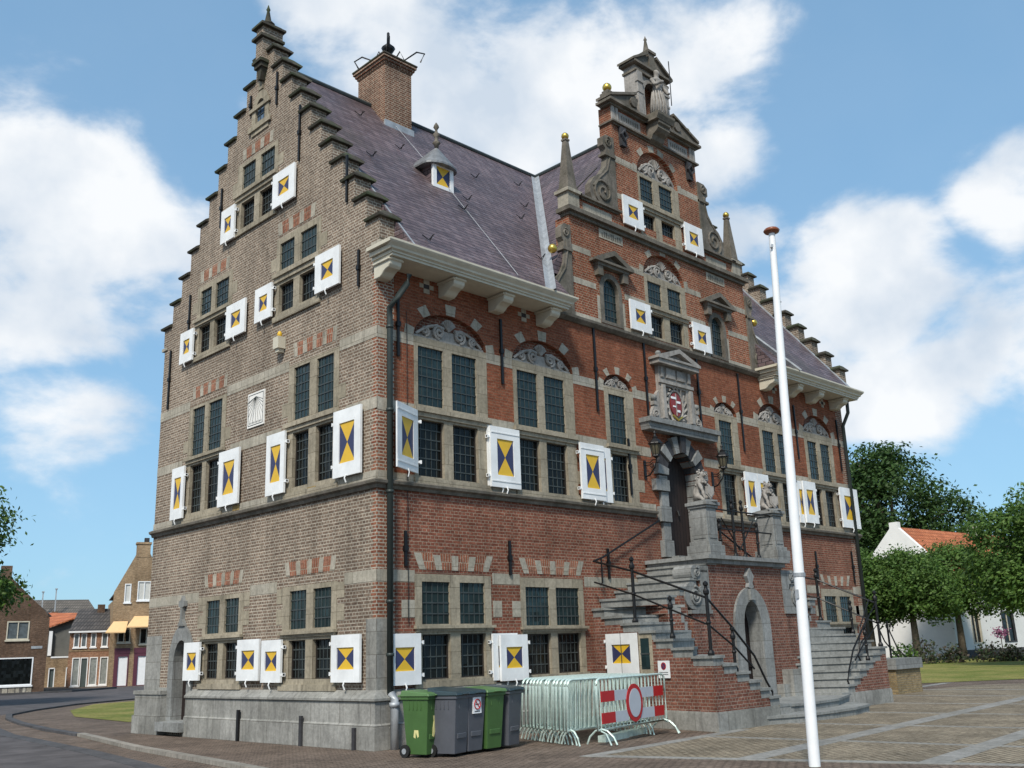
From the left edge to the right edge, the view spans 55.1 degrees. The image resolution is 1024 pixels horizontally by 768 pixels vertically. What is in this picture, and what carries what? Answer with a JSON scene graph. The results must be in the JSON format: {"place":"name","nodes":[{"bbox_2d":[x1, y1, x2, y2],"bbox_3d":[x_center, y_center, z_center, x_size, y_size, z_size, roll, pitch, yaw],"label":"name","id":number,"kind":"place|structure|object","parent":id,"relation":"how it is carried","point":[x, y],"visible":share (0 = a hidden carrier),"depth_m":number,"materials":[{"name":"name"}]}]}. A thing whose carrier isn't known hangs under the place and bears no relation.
{"place":"outdoors","nodes":[
{"label":"outdoors","id":0,"kind":"place"},
{"bbox_2d":[0,686,143,767],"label":"road","id":1,"kind":"structure","parent":0,"point":[16,753],"depth_m":21.14,"materials":[{"name":"grey asphalt"}]},
{"bbox_2d":[0,728,166,767],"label":"gutter","id":2,"kind":"object","parent":1,"relation":"on","point":[117,758],"visible":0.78,"depth_m":19.04,"materials":[{"name":"concrete"}]},
{"bbox_2d":[0,679,1023,767],"bbox_3d":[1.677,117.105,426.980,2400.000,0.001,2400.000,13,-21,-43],"label":"ground","id":3,"kind":"structure","parent":0,"point":[527,753],"depth_m":17.02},
{"bbox_2d":[0,485,35,619],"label":"street tree","id":4,"kind":"object","parent":3,"relation":"on","point":[8,590],"visible":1,"depth_m":43.78,"materials":[{"name":"green plant"}]},
{"bbox_2d":[0,566,50,692],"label":"brick house","id":5,"kind":"structure","parent":3,"relation":"on","point":[23,642],"depth_m":62.63,"materials":[{"name":"brick"}]},
{"bbox_2d":[0,657,33,687],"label":"window","id":6,"kind":"structure","parent":5,"relation":"in","point":[14,672],"depth_m":62.09,"materials":[{"name":"glass"}]},
{"bbox_2d":[4,621,29,641],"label":"window","id":7,"kind":"structure","parent":5,"relation":"in","point":[16,630],"depth_m":62.69,"materials":[{"name":"glass"}]},
{"bbox_2d":[0,687,116,695],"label":"kerb","id":8,"kind":"structure","parent":3,"relation":"on","point":[41,692],"depth_m":60.78,"materials":[{"name":"concrete"}]},
{"bbox_2d":[44,613,76,686],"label":"orange roofed house","id":9,"kind":"structure","parent":3,"relation":"on","point":[57,654],"depth_m":78.66,"materials":[{"name":"beige brick"}]},
{"bbox_2d":[35,588,94,627],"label":"long roofed building","id":10,"kind":"structure","parent":3,"relation":"on","point":[61,606],"depth_m":105.68,"materials":[{"name":"tile"}]},
{"bbox_2d":[5,698,134,735],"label":"kerb","id":11,"kind":"structure","parent":3,"relation":"on","point":[8,717],"depth_m":30.20,"materials":[{"name":"concrete"}]},
{"bbox_2d":[66,604,109,687],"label":"row house","id":12,"kind":"structure","parent":3,"relation":"on","point":[88,655],"depth_m":74.85,"materials":[{"name":"orange brick"}]},
{"bbox_2d":[69,658,79,687],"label":"window","id":13,"kind":"structure","parent":12,"relation":"in","point":[75,661],"depth_m":74.10,"materials":[{"name":"glass"}]},
{"bbox_2d":[79,657,87,686],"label":"doorway","id":14,"kind":"structure","parent":12,"relation":"in","point":[84,660],"depth_m":74.33,"materials":[{"name":"white paint"}]},
{"bbox_2d":[87,657,97,686],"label":"window","id":15,"kind":"structure","parent":12,"relation":"in","point":[93,662],"depth_m":74.57,"materials":[{"name":"glass"}]},
{"bbox_2d":[97,657,107,685],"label":"window","id":16,"kind":"structure","parent":12,"relation":"in","point":[103,669],"depth_m":74.84,"materials":[{"name":"glass"}]},
{"bbox_2d":[70,701,134,721],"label":"grass verge","id":17,"kind":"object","parent":3,"relation":"on","point":[120,711],"depth_m":34.74,"materials":[{"name":"plant"}]},
{"bbox_2d":[105,538,151,686],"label":"shop house","id":18,"kind":"structure","parent":3,"relation":"on","point":[128,607],"depth_m":72.73,"materials":[{"name":"beige brick"}]},
{"bbox_2d":[112,654,128,686],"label":"shop window","id":19,"kind":"structure","parent":18,"relation":"in","point":[121,661],"depth_m":71.75,"materials":[{"name":"red paint"}]},
{"bbox_2d":[116,628,130,643],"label":"window","id":20,"kind":"structure","parent":18,"relation":"in","point":[122,638],"depth_m":72.36,"materials":[{"name":"glass"}]},
{"bbox_2d":[123,584,131,603],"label":"window","id":21,"kind":"structure","parent":18,"relation":"in","point":[127,595],"depth_m":73.22,"materials":[{"name":"white paint"}]},
{"bbox_2d":[132,653,145,685],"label":"shop window","id":22,"kind":"structure","parent":18,"relation":"in","point":[139,658],"depth_m":72.26,"materials":[{"name":"red paint"}]},
{"bbox_2d":[138,628,147,645],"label":"window","id":23,"kind":"structure","parent":18,"relation":"in","point":[143,631],"depth_m":72.95,"materials":[{"name":"glass"}]},
{"bbox_2d":[136,581,150,601],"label":"window","id":24,"kind":"structure","parent":18,"relation":"in","point":[143,593],"depth_m":73.74,"materials":[{"name":"glass"}]},
{"bbox_2d":[77,733,266,767],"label":"kerb","id":25,"kind":"structure","parent":3,"relation":"on","point":[182,755],"depth_m":17.54,"materials":[{"name":"concrete"}]},
{"bbox_2d":[398,689,436,757],"bbox_3d":[-1.481,5.598,16.203,0.731,1.047,0.515,-12,-18,32],"label":"wheelie bin","id":26,"kind":"object","parent":3,"relation":"on","point":[419,711],"visible":0.95,"depth_m":16.01,"materials":[{"name":"green plastic"}]},
{"bbox_2d":[427,688,469,756],"bbox_3d":[-1.044,5.571,16.160,0.731,1.047,0.515,-10,-17,28],"label":"wheelie bin","id":27,"kind":"object","parent":3,"relation":"on","point":[451,717],"visible":0.93,"depth_m":15.98,"materials":[{"name":"grey plastic"}]},
{"bbox_2d":[444,687,485,751],"bbox_3d":[-0.799,5.656,16.504,0.731,1.047,0.515,-13,-19,36],"label":"wheelie bin","id":28,"kind":"object","parent":3,"relation":"on","point":[476,701],"visible":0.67,"depth_m":16.34,"materials":[{"name":"grey plastic"}]},
{"bbox_2d":[467,686,506,748],"bbox_3d":[-0.484,5.733,16.832,0.731,1.047,0.515,-14,-19,38],"label":"wheelie bin","id":29,"kind":"object","parent":3,"relation":"on","point":[493,717],"visible":0.61,"depth_m":16.64,"materials":[{"name":"green plastic"}]},
{"bbox_2d":[131,5,871,751],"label":"town hall","id":30,"kind":"structure","parent":3,"relation":"on","point":[427,393],"depth_m":22.62,"materials":[{"name":"brick"}]},
{"bbox_2d":[154,596,192,732],"bbox_3d":[-7.729,6.512,22.969,0.600,3.040,1.190,13,-21,-43],"label":"side doorway","id":31,"kind":"structure","parent":30,"relation":"in","point":[177,688],"depth_m":23.08,"materials":[{"name":"grey stone"}]},
{"bbox_2d":[169,393,240,524],"bbox_3d":[-7.260,1.799,23.664,0.445,2.926,3.290,13,-21,-43],"label":"window","id":32,"kind":"structure","parent":30,"relation":"in","point":[212,476],"depth_m":23.73,"materials":[{"name":"stone"}]},
{"bbox_2d":[179,269,246,366],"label":"window","id":33,"kind":"structure","parent":30,"relation":"in","point":[218,320],"depth_m":24.60,"materials":[{"name":"stone"}]},
{"bbox_2d":[182,592,260,689],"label":"window","id":34,"kind":"structure","parent":30,"relation":"in","point":[221,659],"depth_m":21.79,"materials":[{"name":"stone"}]},
{"bbox_2d":[220,139,295,245],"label":"window","id":35,"kind":"structure","parent":30,"relation":"in","point":[257,194],"depth_m":24.00,"materials":[{"name":"stone"}]},
{"bbox_2d":[247,81,270,137],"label":"window","id":36,"kind":"structure","parent":30,"relation":"in","point":[261,116],"depth_m":24.58,"materials":[{"name":"stone"}]},
{"bbox_2d":[254,215,340,325],"bbox_3d":[-4.722,-2.557,22.028,0.445,2.046,3.400,13,-21,-43],"label":"window","id":37,"kind":"structure","parent":30,"relation":"in","point":[303,272],"depth_m":21.97,"materials":[{"name":"stone"}]},
{"bbox_2d":[260,581,361,690],"bbox_3d":[-3.891,4.994,19.394,0.445,2.046,3.440,13,-21,-43],"label":"window","id":38,"kind":"structure","parent":30,"relation":"in","point":[310,655],"depth_m":19.39,"materials":[{"name":"stone"}]},
{"bbox_2d":[265,346,361,500],"bbox_3d":[-4.062,0.828,20.546,0.445,2.956,3.470,13,-21,-43],"label":"window","id":39,"kind":"structure","parent":30,"relation":"in","point":[323,440],"depth_m":20.56,"materials":[{"name":"stone"}]},
{"bbox_2d":[393,574,517,689],"bbox_3d":[-1.182,4.862,19.249,3.360,2.191,0.445,13,-21,-43],"label":"window","id":40,"kind":"structure","parent":30,"relation":"in","point":[453,643],"depth_m":19.15,"materials":[{"name":"stone"}]},
{"bbox_2d":[396,335,520,493],"bbox_3d":[-1.162,0.636,20.336,3.656,3.091,0.758,13,-21,-43],"label":"window","id":41,"kind":"structure","parent":30,"relation":"in","point":[441,439],"depth_m":20.45,"materials":[{"name":"stone"}]},
{"bbox_2d":[499,577,589,685],"bbox_3d":[0.630,5.271,20.959,2.790,2.211,0.475,13,-21,-43],"label":"window","id":42,"kind":"structure","parent":30,"relation":"in","point":[552,640],"depth_m":21.06,"materials":[{"name":"stone"}]},
{"bbox_2d":[486,360,606,504],"bbox_3d":[0.725,1.126,22.334,3.720,3.121,0.465,13,-21,-43],"label":"window","id":43,"kind":"structure","parent":30,"relation":"in","point":[543,398],"depth_m":22.48,"materials":[{"name":"stone"}]},
{"bbox_2d":[589,251,634,328],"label":"window","id":44,"kind":"structure","parent":30,"relation":"in","point":[611,304],"depth_m":25.24,"materials":[{"name":"stone"}]},
{"bbox_2d":[590,385,644,508],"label":"window","id":45,"kind":"structure","parent":30,"relation":"in","point":[619,409],"depth_m":24.16,"materials":[{"name":"stone"}]},
{"bbox_2d":[643,430,662,478],"bbox_3d":[3.515,1.757,24.516,0.378,1.178,0.564,13,-21,-43],"label":"wall lantern","id":46,"kind":"object","parent":30,"relation":"attached to","point":[655,443],"depth_m":24.43,"materials":[{"name":"black metal"}]},
{"bbox_2d":[650,61,671,114],"bbox_3d":[4.243,-8.496,28.342,0.641,1.780,0.566,13,-21,-43],"label":"niche statue","id":47,"kind":"object","parent":30,"relation":"on","point":[658,101],"visible":0.96,"depth_m":28.15,"materials":[{"name":"stone"}]},
{"bbox_2d":[621,172,703,256],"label":"window","id":48,"kind":"structure","parent":30,"relation":"in","point":[657,210],"depth_m":27.64,"materials":[{"name":"stone"}]},
{"bbox_2d":[629,273,711,354],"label":"window","id":49,"kind":"structure","parent":30,"relation":"in","point":[663,316],"depth_m":26.80,"materials":[{"name":"stone"}]},
{"bbox_2d":[651,435,708,557],"bbox_3d":[4.339,2.903,25.541,2.440,3.291,0.560,13,-21,-43],"label":"doorway","id":50,"kind":"structure","parent":30,"relation":"in","point":[674,493],"depth_m":25.62,"materials":[{"name":"stone"}]},
{"bbox_2d":[699,292,735,361],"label":"window","id":51,"kind":"structure","parent":30,"relation":"in","point":[717,302],"depth_m":28.53,"materials":[{"name":"stone"}]},
{"bbox_2d":[711,444,728,489],"bbox_3d":[5.627,2.229,26.536,0.378,1.178,0.564,13,-21,-43],"label":"wall lantern","id":52,"kind":"object","parent":30,"relation":"attached to","point":[722,456],"depth_m":26.45,"materials":[{"name":"black metal"}]},
{"bbox_2d":[714,412,759,520],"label":"window","id":53,"kind":"structure","parent":30,"relation":"in","point":[731,485],"depth_m":27.53,"materials":[{"name":"stone"}]},
{"bbox_2d":[757,420,805,526],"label":"window","id":54,"kind":"structure","parent":30,"relation":"in","point":[771,435],"depth_m":29.17,"materials":[{"name":"stone"}]},
{"bbox_2d":[801,432,860,531],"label":"window","id":55,"kind":"structure","parent":30,"relation":"in","point":[821,500],"depth_m":31.09,"materials":[{"name":"stone"}]},
{"bbox_2d":[820,589,859,637],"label":"window","id":56,"kind":"structure","parent":30,"relation":"in","point":[839,617],"depth_m":30.00,"materials":[{"name":"stone"}]},
{"bbox_2d":[484,684,524,745],"bbox_3d":[-0.171,5.832,17.239,0.731,1.047,0.515,-11,-18,30],"label":"wheelie bin","id":57,"kind":"object","parent":3,"relation":"on","point":[511,716],"visible":0.5,"depth_m":17.04,"materials":[{"name":"grey plastic"}]},
{"bbox_2d":[520,673,594,739],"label":"crowd barrier","id":58,"kind":"object","parent":3,"relation":"on","point":[523,681],"visible":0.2,"depth_m":18.44,"materials":[{"name":"metal"}]},
{"bbox_2d":[521,673,600,740],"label":"crowd barrier","id":59,"kind":"object","parent":3,"relation":"on","point":[527,681],"visible":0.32,"depth_m":18.43,"materials":[{"name":"metal"}]},
{"bbox_2d":[524,673,614,740],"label":"crowd barrier","id":60,"kind":"object","parent":3,"relation":"on","point":[529,725],"visible":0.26,"depth_m":18.43,"materials":[{"name":"metal"}]},
{"bbox_2d":[527,673,617,741],"bbox_3d":[1.204,6.204,18.946,0.432,1.106,2.542,-10,-17,41],"label":"crowd barrier","id":61,"kind":"object","parent":3,"relation":"on","point":[532,704],"visible":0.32,"depth_m":18.28,"materials":[{"name":"metal"}]},
{"bbox_2d":[531,673,621,739],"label":"crowd barrier","id":62,"kind":"object","parent":3,"relation":"on","point":[536,726],"visible":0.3,"depth_m":18.01,"materials":[{"name":"metal"}]},
{"bbox_2d":[534,673,624,740],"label":"crowd barrier","id":63,"kind":"object","parent":3,"relation":"on","point":[539,697],"visible":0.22,"depth_m":17.88,"materials":[{"name":"metal"}]},
{"bbox_2d":[539,673,628,742],"bbox_3d":[1.406,6.103,18.597,0.432,1.106,2.542,-10,-16,40],"label":"crowd barrier","id":64,"kind":"object","parent":3,"relation":"on","point":[544,698],"visible":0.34,"depth_m":17.85,"materials":[{"name":"metal"}]},
{"bbox_2d":[542,673,632,741],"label":"crowd barrier","id":65,"kind":"object","parent":3,"relation":"on","point":[548,682],"visible":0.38,"depth_m":17.80,"materials":[{"name":"metal"}]},
{"bbox_2d":[547,673,636,743],"bbox_3d":[1.539,6.035,18.364,0.432,1.106,2.542,-10,-16,40],"label":"crowd barrier","id":66,"kind":"object","parent":3,"relation":"on","point":[552,699],"visible":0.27,"depth_m":17.67,"materials":[{"name":"metal"}]},
{"bbox_2d":[550,673,640,744],"bbox_3d":[1.601,6.000,18.243,0.432,1.106,2.542,-10,-17,41],"label":"crowd barrier","id":67,"kind":"object","parent":3,"relation":"on","point":[556,683],"visible":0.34,"depth_m":17.42,"materials":[{"name":"metal"}]},
{"bbox_2d":[554,673,647,744],"bbox_3d":[1.675,5.968,18.134,0.432,1.106,2.542,-10,-17,41],"label":"crowd barrier","id":68,"kind":"object","parent":3,"relation":"on","point":[560,729],"visible":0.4,"depth_m":17.48,"materials":[{"name":"metal"}]},
{"bbox_2d":[558,673,650,745],"bbox_3d":[1.736,5.933,18.012,0.432,1.106,2.542,-10,-17,41],"label":"crowd barrier","id":69,"kind":"object","parent":3,"relation":"on","point":[565,682],"visible":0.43,"depth_m":17.50,"materials":[{"name":"metal"}]},
{"bbox_2d":[561,673,654,746],"bbox_3d":[1.779,5.893,17.872,0.432,1.106,2.542,-10,-17,41],"label":"crowd barrier","id":70,"kind":"object","parent":3,"relation":"on","point":[566,705],"visible":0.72,"depth_m":17.41,"materials":[{"name":"metal"}]},
{"bbox_2d":[598,731,628,741],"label":"concrete block","id":71,"kind":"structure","parent":3,"relation":"on","point":[620,735],"depth_m":17.73,"materials":[{"name":"concrete"}]},
{"bbox_2d":[618,727,647,736],"bbox_3d":[2.301,6.606,18.613,0.160,0.110,0.900,-12,-18,32],"label":"steel channel","id":72,"kind":"object","parent":3,"relation":"on","point":[635,731],"visible":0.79,"depth_m":18.57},
{"bbox_2d":[587,673,679,745],"bbox_3d":[2.204,5.875,17.860,0.626,1.108,2.542,-13,-18,35],"label":"crowd barrier","id":73,"kind":"object","parent":3,"relation":"on","point":[632,697],"visible":1,"depth_m":17.75,"materials":[{"name":"metal"}]},
{"bbox_2d":[591,499,893,731],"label":"perron staircase","id":74,"kind":"structure","parent":3,"relation":"on","point":[711,622],"depth_m":22.68,"materials":[{"name":"stone"}]},
{"bbox_2d":[638,633,653,673],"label":"window","id":75,"kind":"structure","parent":74,"relation":"in","point":[646,671],"depth_m":20.44,"materials":[{"name":"stone"}]},
{"bbox_2d":[658,661,670,677],"bbox_3d":[3.091,5.809,19.969,0.024,0.340,0.347,8,-18,-32],"label":"parking sign","id":76,"kind":"object","parent":74,"relation":"attached to","point":[664,668],"visible":0.86,"depth_m":19.94,"materials":[{"name":"metal"}]},
{"bbox_2d":[688,469,717,502],"bbox_3d":[4.567,2.465,23.650,0.440,0.810,0.632,8,-18,-32],"label":"lion statue","id":77,"kind":"object","parent":74,"relation":"on","point":[702,486],"visible":0.92,"depth_m":23.51,"materials":[{"name":"stone"}]},
{"bbox_2d":[744,613,752,678],"bbox_3d":[5.501,6.378,23.572,0.860,2.320,0.100,13,-21,-43],"label":"door","id":78,"kind":"structure","parent":74,"relation":"in","point":[745,619],"depth_m":23.80,"materials":[{"name":"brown wood"}]},
{"bbox_2d":[733,568,777,694],"bbox_3d":[5.663,5.969,23.498,1.560,3.060,0.460,13,-21,-43],"label":"cellar doorway","id":79,"kind":"structure","parent":74,"relation":"in","point":[749,601],"depth_m":23.62,"materials":[{"name":"stone"}]},
{"bbox_2d":[756,481,781,511],"bbox_3d":[6.686,2.938,25.673,0.440,0.810,0.632,3,-16,-19],"label":"lion statue","id":80,"kind":"object","parent":74,"relation":"on","point":[769,500],"visible":0.96,"depth_m":25.52,"materials":[{"name":"stone"}]},
{"bbox_2d":[763,226,820,766],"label":"flagpole","id":81,"kind":"object","parent":3,"relation":"on","point":[799,575],"visible":1,"depth_m":13.89,"materials":[{"name":"white metal"}]},
{"bbox_2d":[608,683,1023,763],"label":"square","id":82,"kind":"structure","parent":3,"relation":"on","point":[717,747],"depth_m":17.04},
{"bbox_2d":[579,729,749,757],"bbox_3d":[2.812,6.229,17.056,0.260,0.030,5.100,-14,-20,39],"label":"paving band","id":83,"kind":"object","parent":82,"relation":"on","point":[658,744],"visible":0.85,"depth_m":16.76,"materials":[{"name":"grey stone"}]},
{"bbox_2d":[587,755,1023,766],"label":"paving band","id":84,"kind":"object","parent":82,"relation":"on","point":[833,761],"visible":0.75,"depth_m":13.60,"materials":[{"name":"grey stone"}]},
{"bbox_2d":[701,736,1023,747],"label":"paving band","id":85,"kind":"object","parent":82,"relation":"on","point":[869,741],"visible":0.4,"depth_m":15.80,"materials":[{"name":"grey stone"}]},
{"bbox_2d":[740,696,1023,760],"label":"paving band","id":86,"kind":"object","parent":82,"relation":"on","point":[781,751],"visible":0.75,"depth_m":17.60,"materials":[{"name":"grey stone"}]},
{"bbox_2d":[791,723,1023,728],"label":"paving band","id":87,"kind":"object","parent":82,"relation":"on","point":[917,725],"depth_m":18.36,"materials":[{"name":"grey stone"}]},
{"bbox_2d":[865,712,1023,714],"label":"paving band","id":88,"kind":"object","parent":82,"relation":"on","point":[944,713],"depth_m":20.99,"materials":[{"name":"grey stone"}]},
{"bbox_2d":[919,730,1023,761],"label":"paving band","id":89,"kind":"object","parent":82,"relation":"on","point":[959,754],"visible":0.6,"depth_m":14.36,"materials":[{"name":"grey stone"}]},
{"bbox_2d":[886,657,922,693],"bbox_3d":[11.301,8.870,29.668,1.790,1.100,1.590,13,-21,-43],"label":"brick planter","id":90,"kind":"object","parent":3,"relation":"on","point":[904,673],"visible":0.36,"depth_m":28.99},
{"bbox_2d":[880,621,906,657],"bbox_3d":[11.521,7.661,29.986,1.258,1.416,0.219,9,-18,-35],"label":"iron scroll rail","id":91,"kind":"object","parent":90,"relation":"on","point":[889,642],"visible":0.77,"depth_m":30.00,"materials":[{"name":"metal"}]},
{"bbox_2d":[848,440,998,555],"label":"chestnut tree","id":92,"kind":"object","parent":3,"relation":"on","point":[869,476],"visible":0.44,"depth_m":91.05,"materials":[{"name":"green plant"}]},
{"bbox_2d":[873,522,1023,657],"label":"white house","id":93,"kind":"structure","parent":3,"relation":"on","point":[976,632],"depth_m":72.98,"materials":[{"name":"beige paint"}]},
{"bbox_2d":[970,612,983,643],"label":"window","id":94,"kind":"structure","parent":93,"relation":"in","point":[976,625],"depth_m":71.57,"materials":[{"name":"beige paint"}]},
{"bbox_2d":[1000,611,1017,641],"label":"window","id":95,"kind":"structure","parent":93,"relation":"in","point":[1010,623],"depth_m":74.70,"materials":[{"name":"beige glass"}]},
{"bbox_2d":[0,0,1023,608],"label":"sky","id":96,"kind":"structure","parent":0,"point":[882,141],"materials":[{"name":"blue"}]},
{"bbox_2d":[920,658,1023,682],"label":"lawn","id":97,"kind":"structure","parent":0,"point":[971,670],"depth_m":43.77,"materials":[{"name":"green plant"}]},
{"bbox_2d":[891,642,917,657],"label":"shrub","id":98,"kind":"object","parent":97,"relation":"on","point":[909,653],"visible":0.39,"depth_m":54.30,"materials":[{"name":"green plant"}]},
{"bbox_2d":[906,635,943,663],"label":"shrub","id":99,"kind":"object","parent":97,"relation":"on","point":[921,652],"visible":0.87,"depth_m":57.45,"materials":[{"name":"green plant"}]},
{"bbox_2d":[940,642,970,662],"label":"shrub","id":100,"kind":"object","parent":97,"relation":"on","point":[956,653],"visible":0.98,"depth_m":57.44,"materials":[{"name":"green plant"}]},
{"bbox_2d":[922,654,1023,661],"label":"flower bed","id":101,"kind":"object","parent":97,"relation":"on","point":[944,658],"depth_m":66.97,"materials":[{"name":"plant"}]},
{"bbox_2d":[861,555,892,623],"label":"lime tree","id":102,"kind":"object","parent":101,"relation":"on","point":[869,607],"visible":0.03,"depth_m":63.66,"materials":[{"name":"green plant"}]},
{"bbox_2d":[860,549,916,646],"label":"lime tree","id":103,"kind":"object","parent":101,"relation":"on","point":[867,561],"visible":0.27,"depth_m":63.93,"materials":[{"name":"green plant"}]},
{"bbox_2d":[863,543,972,656],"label":"lime tree","id":104,"kind":"object","parent":101,"relation":"on","point":[910,567],"visible":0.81,"depth_m":63.05,"materials":[{"name":"green plant"}]},
{"bbox_2d":[910,538,1004,658],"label":"lime tree","id":105,"kind":"object","parent":101,"relation":"on","point":[945,552],"visible":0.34,"depth_m":65.84,"materials":[{"name":"green plant"}]},
{"bbox_2d":[949,482,1023,617],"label":"lime tree","id":106,"kind":"object","parent":97,"relation":"on","point":[1003,580],"visible":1,"depth_m":49.66,"materials":[{"name":"green plant"}]},
{"bbox_2d":[972,640,1009,661],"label":"shrub","id":107,"kind":"object","parent":97,"relation":"on","point":[985,652],"visible":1,"depth_m":56.98,"materials":[{"name":"green plant"}]},
{"bbox_2d":[966,535,1023,621],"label":"lime tree","id":108,"kind":"object","parent":97,"relation":"on","point":[1005,556],"visible":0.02,"depth_m":65.25,"materials":[{"name":"green plant"}]},
{"bbox_2d":[997,643,1023,660],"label":"shrub","id":109,"kind":"object","parent":97,"relation":"on","point":[1011,654],"visible":0.94,"depth_m":56.72,"materials":[{"name":"green plant"}]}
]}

